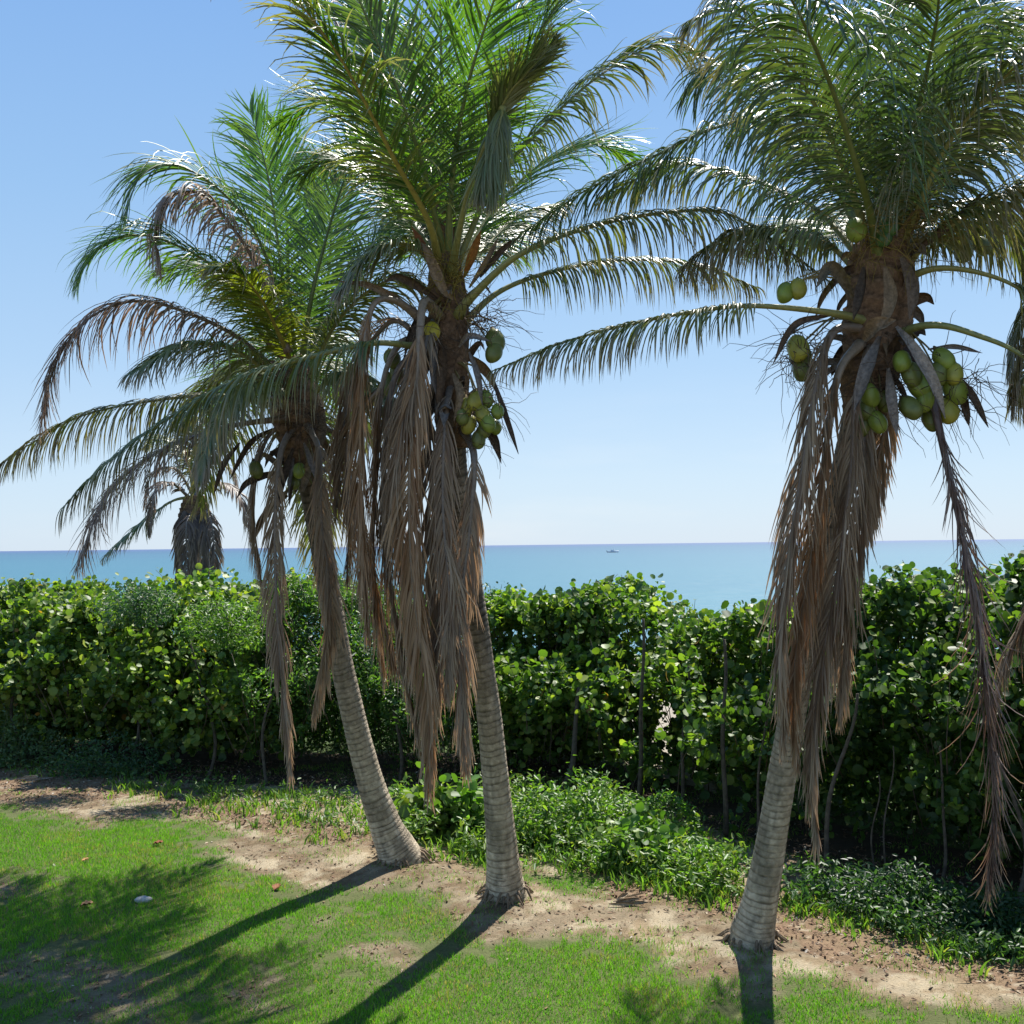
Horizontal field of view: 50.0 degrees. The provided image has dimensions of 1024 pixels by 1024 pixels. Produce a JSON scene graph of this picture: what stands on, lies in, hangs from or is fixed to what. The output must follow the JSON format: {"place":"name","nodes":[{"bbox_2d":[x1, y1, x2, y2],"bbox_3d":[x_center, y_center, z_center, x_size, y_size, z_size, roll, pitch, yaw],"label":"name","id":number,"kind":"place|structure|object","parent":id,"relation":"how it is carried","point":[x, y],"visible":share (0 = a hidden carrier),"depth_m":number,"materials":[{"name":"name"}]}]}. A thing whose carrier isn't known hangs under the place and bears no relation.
{"place":"outdoors","nodes":[
{"label":"outdoors","id":0,"kind":"place"},
{"bbox_2d":[0,656,1023,1023],"bbox_3d":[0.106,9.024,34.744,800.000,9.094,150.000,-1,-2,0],"label":"ground","id":1,"kind":"structure","parent":0,"point":[908,984],"depth_m":10.10,"materials":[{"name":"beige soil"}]},
{"bbox_2d":[15,775,52,780],"bbox_3d":[-7.280,4.054,16.712,0.574,0.070,0.221,-1,-2,24],"label":"dry leaf pile","id":2,"kind":"object","parent":1,"relation":"on","point":[31,777],"visible":1,"depth_m":16.73,"materials":[{"name":"plant"}]},
{"bbox_2d":[0,698,91,771],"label":"shrub","id":3,"kind":"object","parent":1,"relation":"on","point":[10,760],"visible":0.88,"depth_m":17.98,"materials":[{"name":"green plant"}]},
{"bbox_2d":[80,900,92,906],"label":"fallen leaf","id":4,"kind":"object","parent":1,"relation":"on","point":[86,902],"visible":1,"depth_m":10.77,"materials":[{"name":"brown plant"}]},
{"bbox_2d":[27,729,192,780],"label":"shrub","id":5,"kind":"object","parent":1,"relation":"on","point":[96,769],"visible":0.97,"depth_m":17.01,"materials":[{"name":"green plant"}]},
{"bbox_2d":[134,895,152,903],"bbox_3d":[-3.645,3.846,10.868,0.144,0.090,0.136,-2,-2,41],"label":"stone","id":6,"kind":"object","parent":1,"relation":"on","point":[141,899],"visible":0.8,"depth_m":10.83,"materials":[{"name":"grey stone"}]},
{"bbox_2d":[0,563,340,776],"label":"hedge","id":7,"kind":"object","parent":1,"relation":"on","point":[63,653],"visible":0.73,"depth_m":18.00,"materials":[{"name":"green plant"}]},
{"bbox_2d":[92,579,184,629],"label":"vine","id":8,"kind":"object","parent":7,"relation":"attached to","point":[139,602],"visible":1,"depth_m":16.85,"materials":[{"name":"green plant"}]},
{"bbox_2d":[171,590,275,655],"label":"vine","id":9,"kind":"object","parent":7,"relation":"on","point":[223,623],"visible":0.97,"depth_m":16.07,"materials":[{"name":"green plant"}]},
{"bbox_2d":[101,416,254,585],"bbox_3d":[-7.966,0.943,26.933,3.709,7.190,2.577,-1,-2,0],"label":"coconut palm","id":10,"kind":"object","parent":1,"relation":"on","point":[198,536],"visible":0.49,"depth_m":26.23,"materials":[{"name":"grey plant"}]},
{"bbox_2d":[0,84,437,870],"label":"coconut palm","id":11,"kind":"object","parent":1,"relation":"on","point":[254,290],"visible":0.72,"depth_m":10.89,"materials":[{"name":"green plant"}]},
{"bbox_2d":[119,765,392,829],"bbox_3d":[-3.544,3.873,15.527,5.586,0.336,1.793,-2,-2,37],"label":"ground cover","id":12,"kind":"object","parent":1,"relation":"on","point":[326,813],"visible":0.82,"depth_m":14.98,"materials":[{"name":"green plant"}]},
{"bbox_2d":[272,883,280,889],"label":"fallen leaf","id":13,"kind":"object","parent":1,"relation":"on","point":[275,886],"visible":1,"depth_m":11.24,"materials":[{"name":"plant"}]},
{"bbox_2d":[231,566,510,785],"bbox_3d":[-1.979,2.767,18.005,3.879,3.769,4.728,-1,-2,12],"label":"hedge","id":14,"kind":"object","parent":1,"relation":"on","point":[305,661],"visible":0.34,"depth_m":17.29,"materials":[{"name":"green plant"}]},
{"bbox_2d":[388,761,469,842],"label":"sea grape seedling","id":15,"kind":"object","parent":1,"relation":"on","point":[407,799],"visible":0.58,"depth_m":13.06,"materials":[{"name":"green plant"}]},
{"bbox_2d":[55,0,839,908],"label":"coconut palm","id":16,"kind":"object","parent":1,"relation":"on","point":[415,172],"visible":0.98,"depth_m":9.14,"materials":[{"name":"green plant"}]},
{"bbox_2d":[425,773,485,842],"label":"seedling","id":17,"kind":"object","parent":1,"relation":"on","point":[470,794],"visible":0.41,"depth_m":13.09,"materials":[{"name":"green plant"}]},
{"bbox_2d":[0,752,1022,980],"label":"grass tufts","id":18,"kind":"object","parent":1,"relation":"on","point":[624,877],"visible":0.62,"depth_m":12.20,"materials":[{"name":"green plant"}]},
{"bbox_2d":[0,759,1023,1023],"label":"lawn grass","id":19,"kind":"structure","parent":1,"relation":"on","point":[156,869],"depth_m":9.63,"materials":[{"name":"green plant"}]},
{"bbox_2d":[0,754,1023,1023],"bbox_3d":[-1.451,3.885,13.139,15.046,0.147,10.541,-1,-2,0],"label":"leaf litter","id":20,"kind":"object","parent":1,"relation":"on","point":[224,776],"visible":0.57,"depth_m":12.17,"materials":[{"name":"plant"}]},
{"bbox_2d":[477,775,596,854],"bbox_3d":[0.298,3.497,12.868,1.458,0.832,1.243,-1,-2,0],"label":"weed","id":21,"kind":"object","parent":1,"relation":"on","point":[524,830],"visible":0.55,"depth_m":12.73,"materials":[{"name":"green plant"}]},
{"bbox_2d":[542,857,588,866],"bbox_3d":[0.586,3.823,12.023,0.514,0.058,0.329,-1,-2,5],"label":"dry leaf pile","id":22,"kind":"object","parent":1,"relation":"on","point":[548,863],"visible":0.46,"depth_m":11.97,"materials":[{"name":"brown plant"}]},
{"bbox_2d":[388,763,753,901],"bbox_3d":[0.857,3.602,13.247,5.427,0.651,3.817,-2,-2,29],"label":"ground cover","id":23,"kind":"object","parent":1,"relation":"on","point":[708,871],"visible":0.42,"depth_m":12.23,"materials":[{"name":"green plant"}]},
{"bbox_2d":[529,754,641,852],"bbox_3d":[0.875,3.387,12.942,1.392,1.040,1.475,-1,-2,0],"label":"weed","id":24,"kind":"object","parent":1,"relation":"on","point":[583,798],"visible":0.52,"depth_m":12.82,"materials":[{"name":"green plant"}]},
{"bbox_2d":[609,892,647,905],"bbox_3d":[1.128,3.776,10.735,0.384,0.066,0.311,-1,-2,0],"label":"dry leaf pile","id":25,"kind":"object","parent":1,"relation":"on","point":[622,900],"visible":1,"depth_m":10.64,"materials":[{"name":"plant"}]},
{"bbox_2d":[579,802,714,872],"bbox_3d":[1.452,3.534,12.002,1.250,0.680,1.201,0,-2,-28],"label":"weed","id":26,"kind":"object","parent":1,"relation":"on","point":[656,832],"visible":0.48,"depth_m":11.87,"materials":[{"name":"green plant"}]},
{"bbox_2d":[615,784,707,837],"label":"shrub","id":27,"kind":"object","parent":1,"relation":"on","point":[675,801],"visible":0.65,"depth_m":12.96,"materials":[{"name":"green plant"}]},
{"bbox_2d":[448,570,897,837],"bbox_3d":[2.132,2.729,16.509,7.404,3.624,5.264,-2,-2,43],"label":"hedge","id":28,"kind":"object","parent":1,"relation":"on","point":[576,681],"visible":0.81,"depth_m":15.86,"materials":[{"name":"green plant"}]},
{"bbox_2d":[649,833,750,889],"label":"weed","id":29,"kind":"object","parent":1,"relation":"on","point":[679,860],"visible":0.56,"depth_m":11.31,"materials":[{"name":"green plant"}]},
{"bbox_2d":[484,0,1023,955],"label":"coconut palm","id":30,"kind":"object","parent":1,"relation":"on","point":[894,168],"visible":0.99,"depth_m":8.03,"materials":[{"name":"green plant"}]},
{"bbox_2d":[718,550,1023,908],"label":"hedge","id":31,"kind":"object","parent":1,"relation":"on","point":[897,695],"visible":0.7,"depth_m":12.07,"materials":[{"name":"green plant"}]},
{"bbox_2d":[822,849,954,928],"bbox_3d":[3.519,3.480,10.290,1.147,0.634,1.039,-1,-2,0],"label":"shrub","id":32,"kind":"object","parent":1,"relation":"on","point":[867,876],"visible":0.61,"depth_m":10.20,"materials":[{"name":"green plant"}]},
{"bbox_2d":[779,850,1023,970],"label":"ground cover","id":33,"kind":"object","parent":1,"relation":"on","point":[902,900],"visible":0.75,"depth_m":9.96,"materials":[{"name":"green plant"}]},
{"bbox_2d":[905,872,1023,953],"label":"shrub","id":34,"kind":"object","parent":1,"relation":"on","point":[940,917],"visible":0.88,"depth_m":9.62,"materials":[{"name":"green plant"}]},
{"bbox_2d":[991,89,1023,729],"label":"coconut palm","id":35,"kind":"object","parent":1,"relation":"on","point":[1016,381],"visible":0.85,"depth_m":8.43,"materials":[{"name":"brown plant"}]},
{"bbox_2d":[0,539,1023,654],"bbox_3d":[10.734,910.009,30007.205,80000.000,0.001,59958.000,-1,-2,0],"label":"sea","id":36,"kind":"structure","parent":0,"point":[712,576],"depth_m":372.90,"materials":[{"name":"liquid"}]},
{"bbox_2d":[0,0,1023,550],"label":"sky","id":37,"kind":"structure","parent":0,"point":[691,450],"materials":[{"name":"blue"}]}
]}

